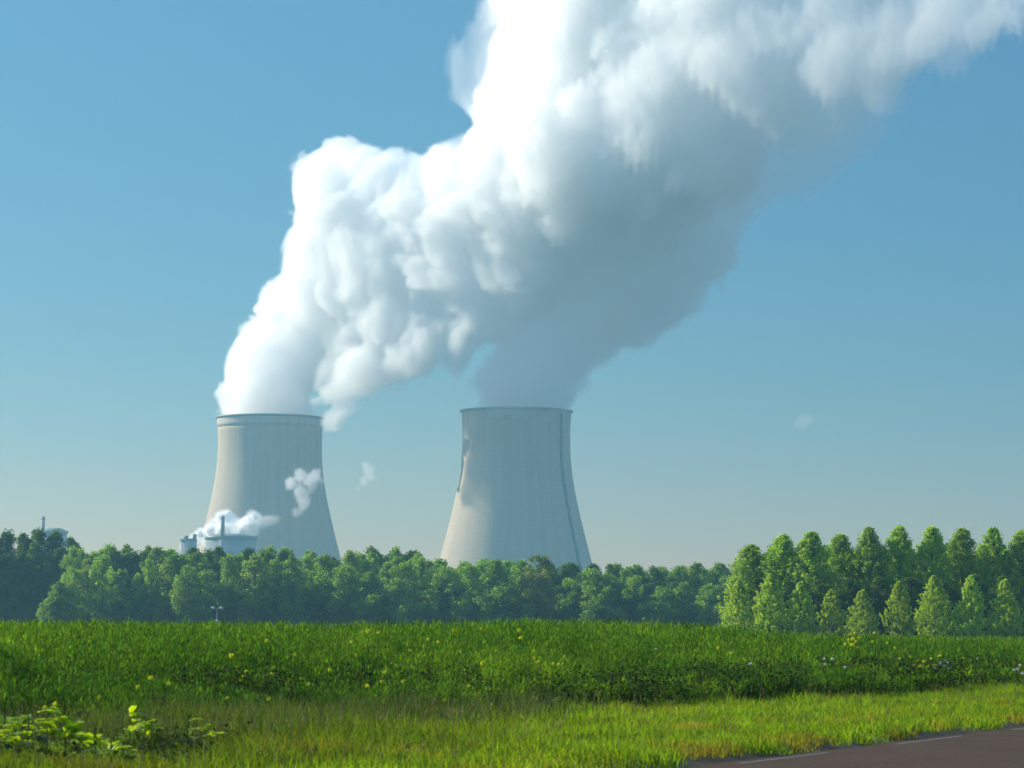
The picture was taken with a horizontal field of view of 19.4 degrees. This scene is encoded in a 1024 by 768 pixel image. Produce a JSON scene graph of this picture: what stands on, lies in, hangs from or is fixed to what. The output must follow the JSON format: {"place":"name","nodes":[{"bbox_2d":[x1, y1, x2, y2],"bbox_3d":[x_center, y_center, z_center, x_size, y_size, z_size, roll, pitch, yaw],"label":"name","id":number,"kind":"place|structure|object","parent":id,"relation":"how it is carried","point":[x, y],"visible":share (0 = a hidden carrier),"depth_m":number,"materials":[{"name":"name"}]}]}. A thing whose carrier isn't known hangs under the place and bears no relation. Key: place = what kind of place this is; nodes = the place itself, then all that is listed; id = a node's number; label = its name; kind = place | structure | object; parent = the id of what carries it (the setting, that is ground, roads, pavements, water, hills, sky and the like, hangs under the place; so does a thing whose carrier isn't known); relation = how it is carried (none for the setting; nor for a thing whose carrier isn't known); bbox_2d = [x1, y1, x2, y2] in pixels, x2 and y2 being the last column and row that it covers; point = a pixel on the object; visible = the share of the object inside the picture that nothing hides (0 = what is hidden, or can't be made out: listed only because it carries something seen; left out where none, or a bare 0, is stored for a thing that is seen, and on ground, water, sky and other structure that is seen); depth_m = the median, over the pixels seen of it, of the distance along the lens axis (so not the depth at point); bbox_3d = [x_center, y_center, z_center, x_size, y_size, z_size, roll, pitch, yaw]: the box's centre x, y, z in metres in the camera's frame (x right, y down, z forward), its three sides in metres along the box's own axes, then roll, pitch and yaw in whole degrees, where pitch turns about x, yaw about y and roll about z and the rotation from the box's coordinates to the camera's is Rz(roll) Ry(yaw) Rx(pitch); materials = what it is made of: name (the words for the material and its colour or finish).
{"place":"outdoors","nodes":[
{"label":"outdoors","id":0,"kind":"place"},
{"bbox_2d":[197,512,258,545],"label":"cloud","id":1,"kind":"structure","parent":0,"point":[246,525],"depth_m":2225.27,"materials":[{"name":"white"}]},
{"bbox_2d":[205,533,256,555],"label":"reactor building","id":2,"kind":"structure","parent":0,"point":[236,543],"depth_m":2172.33,"materials":[{"name":"grey concrete"}]},
{"bbox_2d":[198,413,341,567],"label":"cooling tower","id":3,"kind":"structure","parent":0,"point":[269,471],"depth_m":2309.61,"materials":[{"name":"concrete"}]},
{"bbox_2d":[0,0,1023,618],"label":"sky","id":4,"kind":"structure","parent":0,"point":[831,343],"materials":[{"name":"blue"}]},
{"bbox_2d":[0,678,1023,767],"bbox_3d":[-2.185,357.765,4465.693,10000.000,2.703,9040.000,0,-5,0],"label":"ground","id":5,"kind":"structure","parent":0,"point":[707,760],"depth_m":36.64,"materials":[{"name":"green plant"}]},
{"bbox_2d":[0,553,19,622],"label":"forest tree","id":6,"kind":"object","parent":5,"relation":"on","point":[4,564],"visible":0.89,"depth_m":687.16,"materials":[{"name":"green plant"}]},
{"bbox_2d":[0,528,25,616],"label":"forest tree","id":7,"kind":"object","parent":5,"relation":"on","point":[7,540],"visible":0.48,"depth_m":694.76,"materials":[{"name":"green plant"}]},
{"bbox_2d":[1,552,33,623],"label":"forest tree","id":8,"kind":"object","parent":5,"relation":"on","point":[19,562],"visible":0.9,"depth_m":687.28,"materials":[{"name":"green plant"}]},
{"bbox_2d":[17,540,46,621],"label":"forest tree","id":9,"kind":"object","parent":5,"relation":"on","point":[34,575],"visible":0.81,"depth_m":687.18,"materials":[{"name":"green plant"}]},
{"bbox_2d":[0,709,63,750],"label":"leafy plant","id":10,"kind":"object","parent":5,"relation":"on","point":[16,739],"visible":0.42,"depth_m":30.14,"materials":[{"name":"green plant"}]},
{"bbox_2d":[21,527,50,575],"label":"forest tree","id":11,"kind":"object","parent":5,"relation":"on","point":[39,538],"visible":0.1,"depth_m":699.89,"materials":[{"name":"green plant"}]},
{"bbox_2d":[28,553,59,620],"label":"forest tree","id":12,"kind":"object","parent":5,"relation":"on","point":[48,562],"visible":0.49,"depth_m":686.87,"materials":[{"name":"green plant"}]},
{"bbox_2d":[35,599,58,624],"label":"forest tree","id":13,"kind":"object","parent":5,"relation":"on","point":[42,609],"visible":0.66,"depth_m":641.65,"materials":[{"name":"green plant"}]},
{"bbox_2d":[14,729,84,759],"bbox_3d":[-4.489,3.548,29.233,0.677,0.378,0.750,3,-5,-29],"label":"leafy plant","id":14,"kind":"object","parent":5,"relation":"on","point":[40,739],"visible":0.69,"depth_m":29.12,"materials":[{"name":"green plant"}]},
{"bbox_2d":[40,528,68,589],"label":"forest tree","id":15,"kind":"object","parent":5,"relation":"on","point":[53,540],"visible":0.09,"depth_m":699.05,"materials":[{"name":"green plant"}]},
{"bbox_2d":[42,547,67,597],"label":"forest tree","id":16,"kind":"object","parent":5,"relation":"on","point":[58,553],"visible":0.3,"depth_m":688.36,"materials":[{"name":"green plant"}]},
{"bbox_2d":[45,581,77,625],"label":"forest tree","id":17,"kind":"object","parent":5,"relation":"on","point":[55,596],"visible":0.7,"depth_m":641.82,"materials":[{"name":"green plant"}]},
{"bbox_2d":[22,699,105,751],"bbox_3d":[-4.613,3.594,31.009,0.890,0.672,0.946,0,-5,8],"label":"leafy plant","id":18,"kind":"object","parent":5,"relation":"on","point":[70,728],"visible":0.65,"depth_m":30.87,"materials":[{"name":"green plant"}]},
{"bbox_2d":[59,545,82,582],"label":"forest tree","id":19,"kind":"object","parent":5,"relation":"on","point":[74,554],"visible":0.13,"depth_m":659.51,"materials":[{"name":"green plant"}]},
{"bbox_2d":[60,568,88,623],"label":"forest tree","id":20,"kind":"object","parent":5,"relation":"on","point":[75,614],"visible":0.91,"depth_m":643.30,"materials":[{"name":"green plant"}]},
{"bbox_2d":[69,557,102,622],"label":"forest tree","id":21,"kind":"object","parent":5,"relation":"on","point":[86,564],"visible":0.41,"depth_m":650.52,"materials":[{"name":"green plant"}]},
{"bbox_2d":[61,727,137,760],"bbox_3d":[-4.083,3.608,29.826,0.760,0.399,0.749,-4,-6,41],"label":"leafy plant","id":22,"kind":"object","parent":5,"relation":"on","point":[100,743],"visible":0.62,"depth_m":29.73,"materials":[{"name":"green plant"}]},
{"bbox_2d":[83,554,117,623],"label":"forest tree","id":23,"kind":"object","parent":5,"relation":"on","point":[99,601],"visible":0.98,"depth_m":643.29,"materials":[{"name":"green plant"}]},
{"bbox_2d":[98,548,131,606],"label":"forest tree","id":24,"kind":"object","parent":5,"relation":"on","point":[115,557],"visible":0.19,"depth_m":658.72,"materials":[{"name":"green plant"}]},
{"bbox_2d":[80,737,150,760],"bbox_3d":[-3.905,3.622,29.404,0.726,0.315,0.703,-2,-5,24],"label":"leafy plant","id":25,"kind":"object","parent":5,"relation":"on","point":[127,754],"visible":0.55,"depth_m":29.24,"materials":[{"name":"green plant"}]},
{"bbox_2d":[105,568,137,625],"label":"forest tree","id":26,"kind":"object","parent":5,"relation":"on","point":[130,610],"visible":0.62,"depth_m":649.75,"materials":[{"name":"green plant"}]},
{"bbox_2d":[111,550,153,617],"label":"forest tree","id":27,"kind":"object","parent":5,"relation":"on","point":[134,559],"visible":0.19,"depth_m":658.76,"materials":[{"name":"green plant"}]},
{"bbox_2d":[104,704,164,752],"bbox_3d":[-4.033,3.630,31.210,0.837,0.598,0.777,2,-5,-16],"label":"leafy plant","id":28,"kind":"object","parent":5,"relation":"on","point":[128,731],"visible":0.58,"depth_m":31.20,"materials":[{"name":"green plant"}]},
{"bbox_2d":[130,558,160,623],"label":"forest tree","id":29,"kind":"object","parent":5,"relation":"on","point":[144,613],"visible":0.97,"depth_m":649.86,"materials":[{"name":"green plant"}]},
{"bbox_2d":[136,545,179,607],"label":"forest tree","id":30,"kind":"object","parent":5,"relation":"on","point":[159,555],"visible":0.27,"depth_m":659.27,"materials":[{"name":"green plant"}]},
{"bbox_2d":[151,558,182,625],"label":"forest tree","id":31,"kind":"object","parent":5,"relation":"on","point":[164,610],"visible":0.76,"depth_m":647.34,"materials":[{"name":"green plant"}]},
{"bbox_2d":[168,564,208,624],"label":"forest tree","id":32,"kind":"object","parent":5,"relation":"on","point":[195,610],"visible":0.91,"depth_m":642.10,"materials":[{"name":"green plant"}]},
{"bbox_2d":[176,552,209,607],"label":"forest tree","id":33,"kind":"object","parent":5,"relation":"on","point":[198,565],"visible":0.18,"depth_m":658.96,"materials":[{"name":"green plant"}]},
{"bbox_2d":[189,569,235,623],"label":"forest tree","id":34,"kind":"object","parent":5,"relation":"on","point":[210,586],"visible":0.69,"depth_m":647.07,"materials":[{"name":"green plant"}]},
{"bbox_2d":[204,546,226,613],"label":"forest tree","id":35,"kind":"object","parent":5,"relation":"on","point":[218,553],"visible":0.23,"depth_m":659.39,"materials":[{"name":"green plant"}]},
{"bbox_2d":[216,554,240,623],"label":"forest tree","id":36,"kind":"object","parent":5,"relation":"on","point":[228,576],"visible":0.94,"depth_m":650.19,"materials":[{"name":"green plant"}]},
{"bbox_2d":[233,553,272,623],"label":"forest tree","id":37,"kind":"object","parent":5,"relation":"on","point":[251,611],"visible":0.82,"depth_m":647.50,"materials":[{"name":"green plant"}]},
{"bbox_2d":[258,559,295,624],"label":"forest tree","id":38,"kind":"object","parent":5,"relation":"on","point":[272,614],"visible":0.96,"depth_m":647.82,"materials":[{"name":"green plant"}]},
{"bbox_2d":[270,556,311,625],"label":"forest tree","id":39,"kind":"object","parent":5,"relation":"on","point":[292,610],"visible":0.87,"depth_m":645.91,"materials":[{"name":"green plant"}]},
{"bbox_2d":[295,569,320,623],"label":"forest tree","id":40,"kind":"object","parent":5,"relation":"on","point":[315,610],"visible":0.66,"depth_m":651.60,"materials":[{"name":"green plant"}]},
{"bbox_2d":[303,554,337,625],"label":"forest tree","id":41,"kind":"object","parent":5,"relation":"on","point":[326,583],"visible":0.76,"depth_m":651.12,"materials":[{"name":"green plant"}]},
{"bbox_2d":[325,564,361,625],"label":"forest tree","id":42,"kind":"object","parent":5,"relation":"on","point":[345,613],"visible":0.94,"depth_m":647.20,"materials":[{"name":"green plant"}]},
{"bbox_2d":[335,549,361,604],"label":"forest tree","id":43,"kind":"object","parent":5,"relation":"on","point":[350,556],"visible":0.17,"depth_m":659.70,"materials":[{"name":"green plant"}]},
{"bbox_2d":[349,571,388,626],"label":"forest tree","id":44,"kind":"object","parent":5,"relation":"on","point":[372,609],"visible":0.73,"depth_m":643.46,"materials":[{"name":"green plant"}]},
{"bbox_2d":[356,551,384,595],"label":"forest tree","id":45,"kind":"object","parent":5,"relation":"on","point":[367,564],"visible":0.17,"depth_m":658.73,"materials":[{"name":"green plant"}]},
{"bbox_2d":[377,561,401,625],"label":"forest tree","id":46,"kind":"object","parent":5,"relation":"on","point":[384,574],"visible":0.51,"depth_m":647.72,"materials":[{"name":"green plant"}]},
{"bbox_2d":[383,561,425,624],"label":"forest tree","id":47,"kind":"object","parent":5,"relation":"on","point":[398,584],"visible":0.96,"depth_m":641.75,"materials":[{"name":"green plant"}]},
{"bbox_2d":[405,556,440,626],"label":"forest tree","id":48,"kind":"object","parent":5,"relation":"on","point":[432,597],"visible":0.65,"depth_m":648.13,"materials":[{"name":"green plant"}]},
{"bbox_2d":[424,567,463,626],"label":"forest tree","id":49,"kind":"object","parent":5,"relation":"on","point":[446,577],"visible":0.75,"depth_m":651.19,"materials":[{"name":"green plant"}]},
{"bbox_2d":[448,565,487,626],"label":"forest tree","id":50,"kind":"object","parent":5,"relation":"on","point":[465,608],"visible":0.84,"depth_m":646.90,"materials":[{"name":"green plant"}]},
{"bbox_2d":[472,558,518,627],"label":"forest tree","id":51,"kind":"object","parent":5,"relation":"on","point":[496,597],"visible":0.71,"depth_m":641.90,"materials":[{"name":"green plant"}]},
{"bbox_2d":[0,614,1023,725],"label":"crop","id":52,"kind":"object","parent":5,"relation":"on","point":[31,652],"visible":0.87,"depth_m":51.60,"materials":[{"name":"green plant"}]},
{"bbox_2d":[0,653,1023,754],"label":"dry grass","id":53,"kind":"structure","parent":5,"relation":"on","point":[414,710],"depth_m":37.73,"materials":[{"name":"green plant"}]},
{"bbox_2d":[0,651,1023,763],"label":"undergrowth","id":54,"kind":"object","parent":5,"relation":"on","point":[597,682],"visible":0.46,"depth_m":49.24,"materials":[{"name":"green plant"}]},
{"bbox_2d":[0,674,1023,767],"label":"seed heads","id":55,"kind":"object","parent":5,"relation":"on","point":[138,756],"visible":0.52,"depth_m":35.49,"materials":[{"name":"green plant"}]},
{"bbox_2d":[503,558,535,623],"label":"forest tree","id":56,"kind":"object","parent":5,"relation":"on","point":[520,566],"visible":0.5,"depth_m":646.61,"materials":[{"name":"green plant"}]},
{"bbox_2d":[517,554,557,622],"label":"forest tree","id":57,"kind":"object","parent":5,"relation":"on","point":[538,605],"visible":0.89,"depth_m":639.42,"materials":[{"name":"green plant"}]},
{"bbox_2d":[552,577,585,625],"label":"forest tree","id":58,"kind":"object","parent":5,"relation":"on","point":[567,608],"visible":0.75,"depth_m":650.97,"materials":[{"name":"green plant"}]},
{"bbox_2d":[573,569,611,627],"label":"forest tree","id":59,"kind":"object","parent":5,"relation":"on","point":[599,579],"visible":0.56,"depth_m":647.01,"materials":[{"name":"green plant"}]},
{"bbox_2d":[587,575,632,625],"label":"forest tree","id":60,"kind":"object","parent":5,"relation":"on","point":[610,593],"visible":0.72,"depth_m":645.56,"materials":[{"name":"green plant"}]},
{"bbox_2d":[620,574,647,622],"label":"forest tree","id":61,"kind":"object","parent":5,"relation":"on","point":[633,581],"visible":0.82,"depth_m":652.08,"materials":[{"name":"green plant"}]},
{"bbox_2d":[639,565,668,619],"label":"forest tree","id":62,"kind":"object","parent":5,"relation":"on","point":[655,573],"visible":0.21,"depth_m":659.13,"materials":[{"name":"green plant"}]},
{"bbox_2d":[636,585,687,626],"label":"forest tree","id":63,"kind":"object","parent":5,"relation":"on","point":[667,597],"visible":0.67,"depth_m":644.55,"materials":[{"name":"green plant"}]},
{"bbox_2d":[670,581,700,626],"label":"forest tree","id":64,"kind":"object","parent":5,"relation":"on","point":[684,589],"visible":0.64,"depth_m":648.96,"materials":[{"name":"green plant"}]},
{"bbox_2d":[679,561,709,613],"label":"forest tree","id":65,"kind":"object","parent":5,"relation":"on","point":[695,581],"visible":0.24,"depth_m":658.68,"materials":[{"name":"green plant"}]},
{"bbox_2d":[694,583,721,628],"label":"forest tree","id":66,"kind":"object","parent":5,"relation":"on","point":[705,600],"visible":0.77,"depth_m":642.77,"materials":[{"name":"green plant"}]},
{"bbox_2d":[704,561,726,593],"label":"forest tree","id":67,"kind":"object","parent":5,"relation":"on","point":[717,572],"visible":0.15,"depth_m":658.79,"materials":[{"name":"green plant"}]},
{"bbox_2d":[706,574,742,627],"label":"forest tree","id":68,"kind":"object","parent":5,"relation":"on","point":[720,591],"visible":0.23,"depth_m":642.79,"materials":[{"name":"green plant"}]},
{"bbox_2d":[720,579,756,632],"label":"poplar tree","id":69,"kind":"object","parent":5,"relation":"on","point":[739,593],"visible":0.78,"depth_m":348.60,"materials":[{"name":"green plant"}]},
{"bbox_2d":[713,544,777,628],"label":"poplar tree","id":70,"kind":"object","parent":5,"relation":"on","point":[748,560],"visible":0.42,"depth_m":380.06,"materials":[{"name":"green plant"}]},
{"bbox_2d":[742,577,775,633],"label":"tree","id":71,"kind":"object","parent":5,"relation":"on","point":[756,582],"visible":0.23,"depth_m":365.60,"materials":[{"name":"green plant"}]},
{"bbox_2d":[748,574,788,635],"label":"poplar tree","id":72,"kind":"object","parent":5,"relation":"on","point":[770,586],"visible":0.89,"depth_m":350.34,"materials":[{"name":"green plant"}]},
{"bbox_2d":[753,534,806,628],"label":"poplar tree","id":73,"kind":"object","parent":5,"relation":"on","point":[782,544],"visible":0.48,"depth_m":378.40,"materials":[{"name":"green plant"}]},
{"bbox_2d":[771,578,805,633],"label":"tree","id":74,"kind":"object","parent":5,"relation":"on","point":[789,585],"visible":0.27,"depth_m":365.64,"materials":[{"name":"green plant"}]},
{"bbox_2d":[777,581,820,635],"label":"poplar tree","id":75,"kind":"object","parent":5,"relation":"on","point":[799,601],"visible":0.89,"depth_m":348.87,"materials":[{"name":"green plant"}]},
{"bbox_2d":[785,531,841,634],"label":"poplar tree","id":76,"kind":"object","parent":5,"relation":"on","point":[810,547],"visible":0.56,"depth_m":376.71,"materials":[{"name":"green plant"}]},
{"bbox_2d":[801,579,832,636],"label":"tree","id":77,"kind":"object","parent":5,"relation":"on","point":[819,589],"visible":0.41,"depth_m":365.31,"materials":[{"name":"green plant"}]},
{"bbox_2d":[815,589,851,636],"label":"poplar tree","id":78,"kind":"object","parent":5,"relation":"on","point":[832,602],"visible":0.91,"depth_m":349.52,"materials":[{"name":"green plant"}]},
{"bbox_2d":[814,533,864,633],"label":"poplar tree","id":79,"kind":"object","parent":5,"relation":"on","point":[839,547],"visible":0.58,"depth_m":380.32,"materials":[{"name":"green plant"}]},
{"bbox_2d":[833,578,861,636],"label":"tree","id":80,"kind":"object","parent":5,"relation":"on","point":[851,591],"visible":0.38,"depth_m":365.48,"materials":[{"name":"green plant"}]},
{"bbox_2d":[843,589,880,636],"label":"poplar tree","id":81,"kind":"object","parent":5,"relation":"on","point":[862,603],"visible":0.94,"depth_m":352.22,"materials":[{"name":"green plant"}]},
{"bbox_2d":[843,526,893,634],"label":"poplar tree","id":82,"kind":"object","parent":5,"relation":"on","point":[868,549],"visible":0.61,"depth_m":378.80,"materials":[{"name":"green plant"}]},
{"bbox_2d":[859,575,896,636],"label":"tree","id":83,"kind":"object","parent":5,"relation":"on","point":[879,599],"visible":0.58,"depth_m":365.50,"materials":[{"name":"green plant"}]},
{"bbox_2d":[873,525,924,635],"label":"poplar tree","id":84,"kind":"object","parent":5,"relation":"on","point":[898,548],"visible":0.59,"depth_m":378.26,"materials":[{"name":"green plant"}]},
{"bbox_2d":[879,581,921,637],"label":"poplar tree","id":85,"kind":"object","parent":5,"relation":"on","point":[900,603],"visible":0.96,"depth_m":349.58,"materials":[{"name":"green plant"}]},
{"bbox_2d":[895,576,927,636],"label":"tree","id":86,"kind":"object","parent":5,"relation":"on","point":[912,585],"visible":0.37,"depth_m":365.51,"materials":[{"name":"green plant"}]},
{"bbox_2d":[912,575,957,636],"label":"poplar tree","id":87,"kind":"object","parent":5,"relation":"on","point":[935,589],"visible":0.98,"depth_m":351.51,"materials":[{"name":"green plant"}]},
{"bbox_2d":[907,526,963,633],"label":"poplar tree","id":88,"kind":"object","parent":5,"relation":"on","point":[932,545],"visible":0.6,"depth_m":378.58,"materials":[{"name":"green plant"}]},
{"bbox_2d":[927,580,961,636],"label":"tree","id":89,"kind":"object","parent":5,"relation":"on","point":[953,598],"visible":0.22,"depth_m":365.59,"materials":[{"name":"green plant"}]},
{"bbox_2d":[945,527,988,636],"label":"poplar tree","id":90,"kind":"object","parent":5,"relation":"on","point":[960,550],"visible":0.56,"depth_m":380.48,"materials":[{"name":"green plant"}]},
{"bbox_2d":[950,573,991,637],"bbox_3d":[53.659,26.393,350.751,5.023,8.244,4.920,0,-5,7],"label":"poplar tree","id":91,"kind":"object","parent":5,"relation":"on","point":[970,589],"visible":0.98,"depth_m":350.40,"materials":[{"name":"green plant"}]},
{"bbox_2d":[970,527,1018,636],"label":"poplar tree","id":92,"kind":"object","parent":5,"relation":"on","point":[992,545],"visible":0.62,"depth_m":377.62,"materials":[{"name":"green plant"}]},
{"bbox_2d":[983,575,1023,637],"bbox_3d":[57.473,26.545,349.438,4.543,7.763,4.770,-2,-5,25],"label":"poplar tree","id":93,"kind":"object","parent":5,"relation":"on","point":[1002,624],"visible":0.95,"depth_m":348.89,"materials":[{"name":"green plant"}]},
{"bbox_2d":[997,529,1023,637],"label":"poplar tree","id":94,"kind":"object","parent":5,"relation":"on","point":[1017,553],"visible":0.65,"depth_m":377.62,"materials":[{"name":"green plant"}]},
{"bbox_2d":[440,407,592,570],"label":"cooling tower","id":95,"kind":"structure","parent":0,"point":[515,499],"depth_m":2194.09,"materials":[{"name":"concrete"}]},
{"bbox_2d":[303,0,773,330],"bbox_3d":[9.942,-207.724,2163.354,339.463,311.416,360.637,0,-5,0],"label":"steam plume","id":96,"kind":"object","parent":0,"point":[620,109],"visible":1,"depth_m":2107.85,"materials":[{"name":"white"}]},
{"bbox_2d":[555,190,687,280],"bbox_3d":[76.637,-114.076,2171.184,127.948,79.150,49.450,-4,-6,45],"label":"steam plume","id":97,"kind":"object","parent":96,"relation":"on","point":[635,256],"visible":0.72,"depth_m":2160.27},
{"bbox_2d":[686,726,1023,767],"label":"road","id":98,"kind":"structure","parent":0,"point":[999,748],"depth_m":34.92,"materials":[{"name":"grey asphalt"}]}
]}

